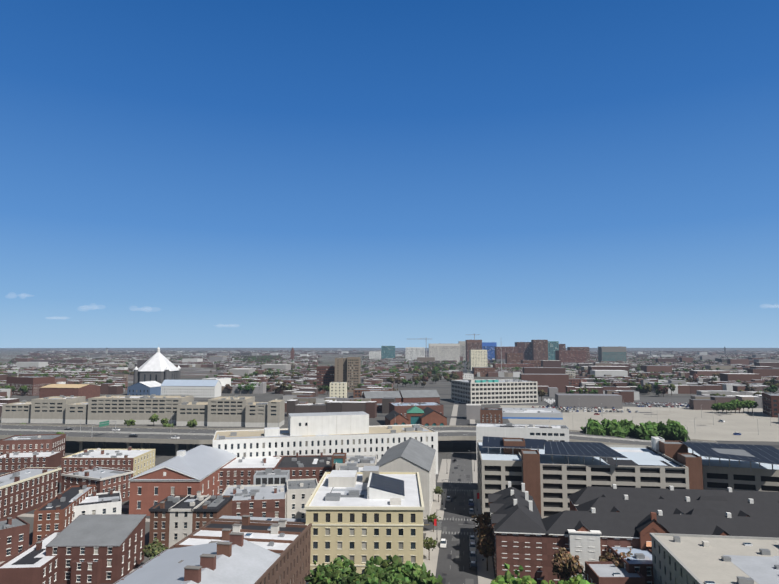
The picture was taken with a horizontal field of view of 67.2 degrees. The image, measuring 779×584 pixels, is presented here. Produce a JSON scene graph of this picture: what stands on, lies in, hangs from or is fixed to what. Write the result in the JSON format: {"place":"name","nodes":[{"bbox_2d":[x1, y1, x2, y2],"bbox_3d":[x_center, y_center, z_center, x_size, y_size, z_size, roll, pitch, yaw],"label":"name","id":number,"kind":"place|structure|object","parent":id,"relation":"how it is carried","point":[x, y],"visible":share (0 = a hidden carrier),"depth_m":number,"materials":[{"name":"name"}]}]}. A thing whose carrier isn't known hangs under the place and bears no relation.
{"place":"outdoors","nodes":[
{"label":"outdoors","id":0,"kind":"place"},
{"bbox_2d":[316,365,334,390],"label":"high-rise building","id":1,"kind":"structure","parent":0,"point":[325,375],"depth_m":823.21,"materials":[{"name":"brick"}]},
{"bbox_2d":[335,357,346,381],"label":"high-rise building","id":2,"kind":"structure","parent":0,"point":[340,369],"depth_m":808.55,"materials":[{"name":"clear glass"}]},
{"bbox_2d":[347,357,360,391],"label":"high-rise building","id":3,"kind":"structure","parent":0,"point":[353,371],"depth_m":803.09,"materials":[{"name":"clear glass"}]},
{"bbox_2d":[0,348,778,577],"bbox_3d":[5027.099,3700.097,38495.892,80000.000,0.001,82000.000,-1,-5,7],"label":"ground","id":4,"kind":"structure","parent":0,"point":[165,451],"depth_m":760.29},
{"bbox_2d":[0,516,29,561],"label":"building","id":5,"kind":"structure","parent":4,"relation":"on","point":[14,535],"depth_m":169.97,"materials":[{"name":"brick"}]},
{"bbox_2d":[1,400,30,422],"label":"building","id":6,"kind":"structure","parent":4,"relation":"on","point":[18,412],"depth_m":476.00,"materials":[{"name":"concrete"}]},
{"bbox_2d":[6,376,54,395],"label":"brick building","id":7,"kind":"structure","parent":4,"relation":"on","point":[34,384],"depth_m":751.20,"materials":[{"name":"red brick"}]},
{"bbox_2d":[0,467,61,518],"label":"building","id":8,"kind":"structure","parent":4,"relation":"on","point":[25,490],"depth_m":219.46,"materials":[{"name":"brick"}]},
{"bbox_2d":[0,530,61,583],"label":"building","id":9,"kind":"structure","parent":4,"relation":"on","point":[33,564],"depth_m":146.72,"materials":[{"name":"brick"}]},
{"bbox_2d":[0,450,63,472],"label":"building","id":10,"kind":"structure","parent":4,"relation":"on","point":[12,462],"depth_m":289.20,"materials":[{"name":"brick"}]},
{"bbox_2d":[0,434,65,456],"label":"building","id":11,"kind":"structure","parent":4,"relation":"on","point":[34,443],"depth_m":305.73,"materials":[{"name":"red brick"}]},
{"bbox_2d":[30,395,85,422],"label":"building","id":12,"kind":"structure","parent":4,"relation":"on","point":[51,409],"depth_m":473.18,"materials":[{"name":"concrete"}]},
{"bbox_2d":[32,480,95,543],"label":"building","id":13,"kind":"structure","parent":4,"relation":"on","point":[54,513],"depth_m":184.93,"materials":[{"name":"red brick"}]},
{"bbox_2d":[39,384,99,398],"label":"building","id":14,"kind":"structure","parent":4,"relation":"on","point":[86,390],"depth_m":689.16,"materials":[{"name":"brick"}]},
{"bbox_2d":[65,402,87,423],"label":"building","id":15,"kind":"structure","parent":4,"relation":"on","point":[74,412],"depth_m":468.89,"materials":[{"name":"concrete"}]},
{"bbox_2d":[45,514,145,583],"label":"building","id":16,"kind":"structure","parent":4,"relation":"on","point":[115,543],"depth_m":156.18,"materials":[{"name":"brick"}]},
{"bbox_2d":[73,489,121,519],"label":"building","id":17,"kind":"structure","parent":4,"relation":"on","point":[110,502],"depth_m":197.39,"materials":[{"name":"white paint"}]},
{"bbox_2d":[61,465,134,501],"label":"building","id":18,"kind":"structure","parent":4,"relation":"on","point":[103,479],"depth_m":231.43,"materials":[{"name":"red brick"}]},
{"bbox_2d":[60,446,155,482],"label":"building","id":19,"kind":"structure","parent":4,"relation":"on","point":[138,461],"depth_m":269.17,"materials":[{"name":"beige brick"}]},
{"bbox_2d":[87,394,193,423],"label":"building","id":20,"kind":"structure","parent":4,"relation":"on","point":[138,409],"depth_m":466.53,"materials":[{"name":"concrete"}]},
{"bbox_2d":[127,381,160,394],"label":"building","id":21,"kind":"structure","parent":4,"relation":"on","point":[146,388],"depth_m":707.60,"materials":[{"name":"metal"}]},
{"bbox_2d":[133,347,180,383],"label":"domed building","id":22,"kind":"structure","parent":4,"relation":"on","point":[158,366],"depth_m":743.88,"materials":[{"name":"stone"}]},
{"bbox_2d":[149,495,189,547],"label":"building","id":23,"kind":"structure","parent":4,"relation":"on","point":[159,520],"depth_m":172.45,"materials":[{"name":"brown brick"}]},
{"bbox_2d":[128,445,236,515],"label":"hall building","id":24,"kind":"structure","parent":4,"relation":"on","point":[193,471],"depth_m":213.87,"materials":[{"name":"brick"}]},
{"bbox_2d":[168,491,210,547],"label":"building","id":25,"kind":"structure","parent":4,"relation":"on","point":[180,524],"depth_m":172.36,"materials":[{"name":"white paint"}]},
{"bbox_2d":[161,380,220,397],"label":"cell block","id":26,"kind":"structure","parent":4,"relation":"on","point":[205,388],"depth_m":720.48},
{"bbox_2d":[176,401,207,425],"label":"building","id":27,"kind":"structure","parent":4,"relation":"on","point":[197,411],"depth_m":456.94,"materials":[{"name":"concrete"}]},
{"bbox_2d":[191,495,232,532],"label":"building","id":28,"kind":"structure","parent":4,"relation":"on","point":[212,507],"depth_m":174.90,"materials":[{"name":"brown brick"}]},
{"bbox_2d":[114,515,311,583],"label":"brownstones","id":29,"kind":"structure","parent":4,"relation":"on","point":[243,549],"depth_m":127.98,"materials":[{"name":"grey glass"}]},
{"bbox_2d":[202,377,230,385],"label":"white building","id":30,"kind":"structure","parent":4,"relation":"on","point":[224,381],"depth_m":796.14,"materials":[{"name":"paint"}]},
{"bbox_2d":[207,396,254,426],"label":"building","id":31,"kind":"structure","parent":4,"relation":"on","point":[226,411],"depth_m":453.93,"materials":[{"name":"concrete"}]},
{"bbox_2d":[0,401,494,583],"bbox_3d":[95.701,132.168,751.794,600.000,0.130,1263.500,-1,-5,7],"label":"pavement sidewalks","id":32,"kind":"structure","parent":4,"relation":"on","point":[485,576],"depth_m":208.93,"materials":[{"name":"grey concrete"}]},
{"bbox_2d":[219,456,282,494],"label":"building","id":33,"kind":"structure","parent":4,"relation":"on","point":[241,471],"depth_m":238.28,"materials":[{"name":"red brick"}]},
{"bbox_2d":[222,484,286,517],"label":"building","id":34,"kind":"structure","parent":4,"relation":"on","point":[267,500],"depth_m":195.48,"materials":[{"name":"red brick"}]},
{"bbox_2d":[245,402,267,426],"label":"building","id":35,"kind":"structure","parent":4,"relation":"on","point":[255,414],"depth_m":449.74,"materials":[{"name":"concrete"}]},
{"bbox_2d":[253,468,289,484],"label":"building","id":36,"kind":"structure","parent":4,"relation":"on","point":[271,476],"depth_m":218.24,"materials":[{"name":"metal"}]},
{"bbox_2d":[267,399,284,427],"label":"building","id":37,"kind":"structure","parent":4,"relation":"on","point":[275,408],"depth_m":448.04,"materials":[{"name":"concrete"}]},
{"bbox_2d":[286,478,317,518],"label":"building","id":38,"kind":"structure","parent":4,"relation":"on","point":[299,492],"depth_m":204.89,"materials":[{"name":"white paint"}]},
{"bbox_2d":[275,452,331,482],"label":"building","id":39,"kind":"structure","parent":4,"relation":"on","point":[317,467],"depth_m":245.06,"materials":[{"name":"red brick"}]},
{"bbox_2d":[213,411,437,473],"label":"long white building","id":40,"kind":"structure","parent":4,"relation":"on","point":[347,433],"depth_m":276.20,"materials":[{"name":"paint"}]},
{"bbox_2d":[330,382,346,397],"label":"cream tower","id":41,"kind":"structure","parent":4,"relation":"on","point":[338,389],"depth_m":645.25,"materials":[{"name":"beige concrete"}]},
{"bbox_2d":[332,453,345,469],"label":"building","id":42,"kind":"structure","parent":4,"relation":"on","point":[339,457],"depth_m":235.38,"materials":[{"name":"brown brick"}]},
{"bbox_2d":[338,463,363,471],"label":"building","id":43,"kind":"structure","parent":4,"relation":"on","point":[352,466],"depth_m":211.53,"materials":[{"name":"beige concrete"}]},
{"bbox_2d":[336,455,376,469],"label":"building","id":44,"kind":"structure","parent":4,"relation":"on","point":[365,460],"depth_m":237.48,"materials":[{"name":"grey metal"}]},
{"bbox_2d":[0,423,720,455],"bbox_3d":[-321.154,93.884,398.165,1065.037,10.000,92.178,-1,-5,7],"label":"highway viaduct","id":45,"kind":"object","parent":4,"relation":"on","point":[161,435],"visible":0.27,"depth_m":354.77,"materials":[{"name":"concrete"}]},
{"bbox_2d":[304,466,423,576],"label":"cream building","id":46,"kind":"structure","parent":4,"relation":"on","point":[359,519],"depth_m":153.31,"materials":[{"name":"beige brick"}]},
{"bbox_2d":[353,388,388,397],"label":"brick building","id":47,"kind":"structure","parent":4,"relation":"on","point":[357,392],"depth_m":701.95,"materials":[{"name":"brown brick"}]},
{"bbox_2d":[369,351,380,358],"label":"building","id":48,"kind":"structure","parent":4,"relation":"on","point":[374,354],"depth_m":2617.15,"materials":[{"name":"paint"}]},
{"bbox_2d":[377,403,381,410],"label":"brick building","id":49,"kind":"structure","parent":4,"relation":"on","point":[379,406],"depth_m":560.25,"materials":[{"name":"brown brick"}]},
{"bbox_2d":[361,391,400,402],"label":"brick hall","id":50,"kind":"structure","parent":4,"relation":"on","point":[377,396],"depth_m":590.04,"materials":[{"name":"grey"}]},
{"bbox_2d":[0,398,771,553],"bbox_3d":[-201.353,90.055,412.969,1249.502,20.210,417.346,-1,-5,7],"label":"street furniture","id":51,"kind":"object","parent":4,"relation":"on","point":[103,423],"visible":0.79,"depth_m":346.02,"materials":[{"name":"grey metal"}]},
{"bbox_2d":[141,486,632,580],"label":"street trees","id":52,"kind":"object","parent":4,"relation":"on","point":[563,562],"visible":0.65,"depth_m":158.25,"materials":[{"name":"green plant"}]},
{"bbox_2d":[381,346,394,358],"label":"office building","id":53,"kind":"structure","parent":4,"relation":"on","point":[387,351],"depth_m":2711.64,"materials":[{"name":"glass"}]},
{"bbox_2d":[0,350,778,422],"bbox_3d":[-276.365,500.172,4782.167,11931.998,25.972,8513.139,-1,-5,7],"label":"city blocks","id":54,"kind":"structure","parent":4,"relation":"on","point":[551,377],"depth_m":1079.90,"materials":[{"name":"brown brick"}]},
{"bbox_2d":[0,350,778,403],"bbox_3d":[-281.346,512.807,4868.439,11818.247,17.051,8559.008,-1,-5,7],"label":"scattered tree","id":55,"kind":"object","parent":4,"relation":"on","point":[427,372],"visible":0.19,"depth_m":1109.86,"materials":[{"name":"green plant"}]},
{"bbox_2d":[20,399,758,444],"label":"tree","id":56,"kind":"object","parent":4,"relation":"on","point":[673,430],"visible":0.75,"depth_m":372.55,"materials":[{"name":"green plant"}]},
{"bbox_2d":[0,362,778,583],"bbox_3d":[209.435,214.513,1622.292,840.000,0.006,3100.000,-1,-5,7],"label":"road","id":57,"kind":"structure","parent":4,"relation":"on","point":[457,559],"depth_m":216.97,"materials":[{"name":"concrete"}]},
{"bbox_2d":[70,560,101,583],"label":"building","id":58,"kind":"structure","parent":57,"relation":"on","point":[85,572],"depth_m":150.10,"materials":[{"name":"brick"}]},
{"bbox_2d":[35,423,477,583],"bbox_3d":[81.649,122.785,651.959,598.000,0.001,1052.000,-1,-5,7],"label":"road markings","id":59,"kind":"object","parent":57,"relation":"on","point":[437,528],"visible":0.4,"depth_m":204.56,"materials":[{"name":"paint"}]},
{"bbox_2d":[64,399,740,583],"bbox_3d":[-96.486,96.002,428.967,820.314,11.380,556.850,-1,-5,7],"label":"cars","id":60,"kind":"object","parent":57,"relation":"on","point":[472,550],"visible":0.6,"depth_m":407.61,"materials":[{"name":"grey metal"}]},
{"bbox_2d":[585,561,644,583],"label":"building","id":61,"kind":"structure","parent":57,"relation":"on","point":[599,572],"depth_m":136.24,"materials":[{"name":"red brick"}]},
{"bbox_2d":[385,410,408,424],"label":"market wing","id":62,"kind":"structure","parent":4,"relation":"on","point":[393,417],"depth_m":414.97,"materials":[{"name":"red brick"}]},
{"bbox_2d":[375,438,435,517],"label":"building","id":63,"kind":"structure","parent":4,"relation":"on","point":[411,455],"depth_m":218.42,"materials":[{"name":"clear stone"}]},
{"bbox_2d":[407,406,423,423],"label":"market building","id":64,"kind":"structure","parent":4,"relation":"on","point":[414,413],"depth_m":418.19,"materials":[{"name":"teal metal"}]},
{"bbox_2d":[406,347,424,360],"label":"building","id":65,"kind":"structure","parent":4,"relation":"on","point":[411,352],"depth_m":2397.17,"materials":[{"name":"paint"}]},
{"bbox_2d":[106,347,725,379],"bbox_3d":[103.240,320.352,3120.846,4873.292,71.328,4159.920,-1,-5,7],"label":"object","id":66,"kind":"object","parent":4,"relation":"on","point":[695,376],"visible":0.75,"depth_m":2656.22,"materials":[{"name":"grey stone"}]},
{"bbox_2d":[389,402,443,418],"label":"market building","id":67,"kind":"structure","parent":4,"relation":"on","point":[401,408],"depth_m":458.54,"materials":[{"name":"red brick"}]},
{"bbox_2d":[399,390,439,403],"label":"brick hall","id":68,"kind":"structure","parent":4,"relation":"on","point":[420,396],"depth_m":596.70,"materials":[{"name":"grey"}]},
{"bbox_2d":[420,407,446,425],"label":"market wing","id":69,"kind":"structure","parent":4,"relation":"on","point":[430,417],"depth_m":411.86,"materials":[{"name":"red brick"}]},
{"bbox_2d":[429,343,459,361],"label":"building","id":70,"kind":"structure","parent":4,"relation":"on","point":[443,352],"depth_m":2235.34,"materials":[{"name":"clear concrete"}]},
{"bbox_2d":[304,555,592,583],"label":"park tree","id":71,"kind":"object","parent":4,"relation":"on","point":[395,571],"visible":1,"depth_m":124.09,"materials":[{"name":"green plant"}]},
{"bbox_2d":[452,371,462,379],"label":"brick building","id":72,"kind":"structure","parent":4,"relation":"on","point":[460,373],"depth_m":1082.88,"materials":[{"name":"brown brick"}]},
{"bbox_2d":[458,341,465,360],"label":"building","id":73,"kind":"structure","parent":4,"relation":"on","point":[462,349],"depth_m":2667.19,"materials":[{"name":"concrete"}]},
{"bbox_2d":[463,373,473,378],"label":"white building","id":74,"kind":"structure","parent":4,"relation":"on","point":[467,375],"depth_m":1130.22,"materials":[{"name":"paint"}]},
{"bbox_2d":[465,339,481,361],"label":"building","id":75,"kind":"structure","parent":4,"relation":"on","point":[471,344],"depth_m":2466.98,"materials":[{"name":"brick"}]},
{"bbox_2d":[469,349,486,369],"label":"building","id":76,"kind":"structure","parent":4,"relation":"on","point":[477,358],"depth_m":1475.38,"materials":[{"name":"beige concrete"}]},
{"bbox_2d":[472,367,494,376],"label":"brick building","id":77,"kind":"structure","parent":4,"relation":"on","point":[483,371],"depth_m":1225.76,"materials":[{"name":"brown brick"}]},
{"bbox_2d":[482,342,496,359],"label":"building","id":78,"kind":"structure","parent":4,"relation":"on","point":[489,347],"depth_m":2555.92,"materials":[{"name":"glass"}]},
{"bbox_2d":[480,407,502,423],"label":"brick building","id":79,"kind":"structure","parent":4,"relation":"on","point":[491,415],"depth_m":443.33,"materials":[{"name":"brown brick"}]},
{"bbox_2d":[451,379,537,403],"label":"office building","id":80,"kind":"structure","parent":4,"relation":"on","point":[493,391],"depth_m":637.49,"materials":[{"name":"concrete"}]},
{"bbox_2d":[477,440,522,519],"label":"garage wing","id":81,"kind":"structure","parent":4,"relation":"on","point":[497,471],"depth_m":208.82,"materials":[{"name":"beige concrete"}]},
{"bbox_2d":[495,346,516,359],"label":"building","id":82,"kind":"structure","parent":4,"relation":"on","point":[503,350],"depth_m":2252.79,"materials":[{"name":"brown brick"}]},
{"bbox_2d":[502,438,524,453],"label":"stair tower","id":83,"kind":"structure","parent":4,"relation":"on","point":[513,441],"depth_m":226.88,"materials":[{"name":"brown brick"}]},
{"bbox_2d":[493,363,533,368],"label":"brick building","id":84,"kind":"structure","parent":4,"relation":"on","point":[509,365],"depth_m":1465.48,"materials":[{"name":"brown brick"}]},
{"bbox_2d":[505,353,522,362],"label":"building","id":85,"kind":"structure","parent":4,"relation":"on","point":[513,357],"depth_m":1854.64,"materials":[{"name":"brown brick"}]},
{"bbox_2d":[476,423,568,452],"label":"white building","id":86,"kind":"structure","parent":4,"relation":"on","point":[560,433],"depth_m":314.21,"materials":[{"name":"paint"}]},
{"bbox_2d":[515,342,531,359],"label":"building","id":87,"kind":"structure","parent":4,"relation":"on","point":[525,348],"depth_m":2292.20,"materials":[{"name":"brick"}]},
{"bbox_2d":[521,449,540,514],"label":"stair tower","id":88,"kind":"structure","parent":4,"relation":"on","point":[530,459],"depth_m":203.88,"materials":[{"name":"brown brick"}]},
{"bbox_2d":[521,360,540,366],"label":"building","id":89,"kind":"structure","parent":4,"relation":"on","point":[536,363],"depth_m":1652.28,"materials":[{"name":"brown brick"}]},
{"bbox_2d":[531,339,547,359],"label":"building","id":90,"kind":"structure","parent":4,"relation":"on","point":[539,349],"depth_m":2265.00,"materials":[{"name":"brick"}]},
{"bbox_2d":[548,341,558,359],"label":"building","id":91,"kind":"structure","parent":4,"relation":"on","point":[553,346],"depth_m":2267.69,"materials":[{"name":"glass"}]},
{"bbox_2d":[559,344,565,349],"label":"building","id":92,"kind":"structure","parent":4,"relation":"on","point":[562,346],"depth_m":2282.51,"materials":[{"name":"brick"}]},
{"bbox_2d":[555,350,585,362],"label":"building","id":93,"kind":"structure","parent":4,"relation":"on","point":[570,356],"depth_m":1930.82,"materials":[{"name":"brown brick"}]},
{"bbox_2d":[566,370,574,377],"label":"grey building","id":94,"kind":"structure","parent":4,"relation":"on","point":[569,372],"depth_m":1064.08,"materials":[{"name":"concrete"}]},
{"bbox_2d":[569,378,586,386],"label":"brick building","id":95,"kind":"structure","parent":4,"relation":"on","point":[575,382],"depth_m":867.64,"materials":[{"name":"brown brick"}]},
{"bbox_2d":[567,347,589,359],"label":"building","id":96,"kind":"structure","parent":4,"relation":"on","point":[582,348],"depth_m":2410.95,"materials":[{"name":"brown brick"}]},
{"bbox_2d":[529,443,688,518],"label":"garage","id":97,"kind":"structure","parent":4,"relation":"on","point":[639,466],"depth_m":209.02,"materials":[{"name":"concrete"}]},
{"bbox_2d":[482,436,778,473],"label":"solar panels","id":98,"kind":"object","parent":97,"relation":"on","point":[759,454],"visible":0.79,"depth_m":216.96,"materials":[{"name":"black glass"}]},
{"bbox_2d":[598,346,626,361],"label":"building","id":99,"kind":"structure","parent":4,"relation":"on","point":[615,353],"depth_m":2153.98,"materials":[{"name":"glass"}]},
{"bbox_2d":[608,545,653,583],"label":"building","id":100,"kind":"structure","parent":4,"relation":"on","point":[640,561],"depth_m":139.84,"materials":[{"name":"brick"}]},
{"bbox_2d":[488,481,778,579],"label":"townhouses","id":101,"kind":"structure","parent":4,"relation":"on","point":[614,511],"depth_m":160.40,"materials":[{"name":"red brick"}]},
{"bbox_2d":[490,512,669,583],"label":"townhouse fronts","id":102,"kind":"object","parent":101,"relation":"attached to","point":[584,546],"visible":0.29,"depth_m":151.57,"materials":[{"name":"brown brick"}]},
{"bbox_2d":[500,396,778,441],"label":"parking lot","id":103,"kind":"structure","parent":4,"relation":"on","point":[747,425],"depth_m":496.69,"materials":[{"name":"concrete"}]},
{"bbox_2d":[500,407,562,419],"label":"metal shed","id":104,"kind":"structure","parent":103,"relation":"on","point":[532,413],"depth_m":501.80,"materials":[{"name":"white metal"}]},
{"bbox_2d":[641,402,686,405],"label":"parked cars","id":105,"kind":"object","parent":103,"relation":"on","point":[666,403],"visible":0.42,"depth_m":624.16,"materials":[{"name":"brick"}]},
{"bbox_2d":[762,392,778,417],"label":"dark building","id":106,"kind":"structure","parent":103,"relation":"on","point":[770,401],"depth_m":519.96,"materials":[{"name":"brick"}]},
{"bbox_2d":[651,436,664,450],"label":"building","id":107,"kind":"structure","parent":4,"relation":"on","point":[655,442],"depth_m":238.32,"materials":[{"name":"white paint"}]},
{"bbox_2d":[650,533,778,583],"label":"building","id":108,"kind":"structure","parent":4,"relation":"on","point":[695,559],"depth_m":124.09,"materials":[{"name":"stone"}]},
{"bbox_2d":[688,447,778,491],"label":"garage","id":109,"kind":"structure","parent":4,"relation":"on","point":[717,475],"depth_m":210.11,"materials":[{"name":"concrete"}]},
{"bbox_2d":[0,0,778,347],"label":"sky","id":110,"kind":"structure","parent":0,"point":[276,173],"materials":[{"name":"blue"}]},
{"bbox_2d":[659,440,687,460],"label":"stair tower","id":111,"kind":"structure","parent":0,"point":[670,449],"depth_m":229.47,"materials":[{"name":"brown brick"}]},
{"bbox_2d":[677,453,702,489],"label":"stair tower","id":112,"kind":"structure","parent":0,"point":[692,462],"depth_m":207.43,"materials":[{"name":"brown brick"}]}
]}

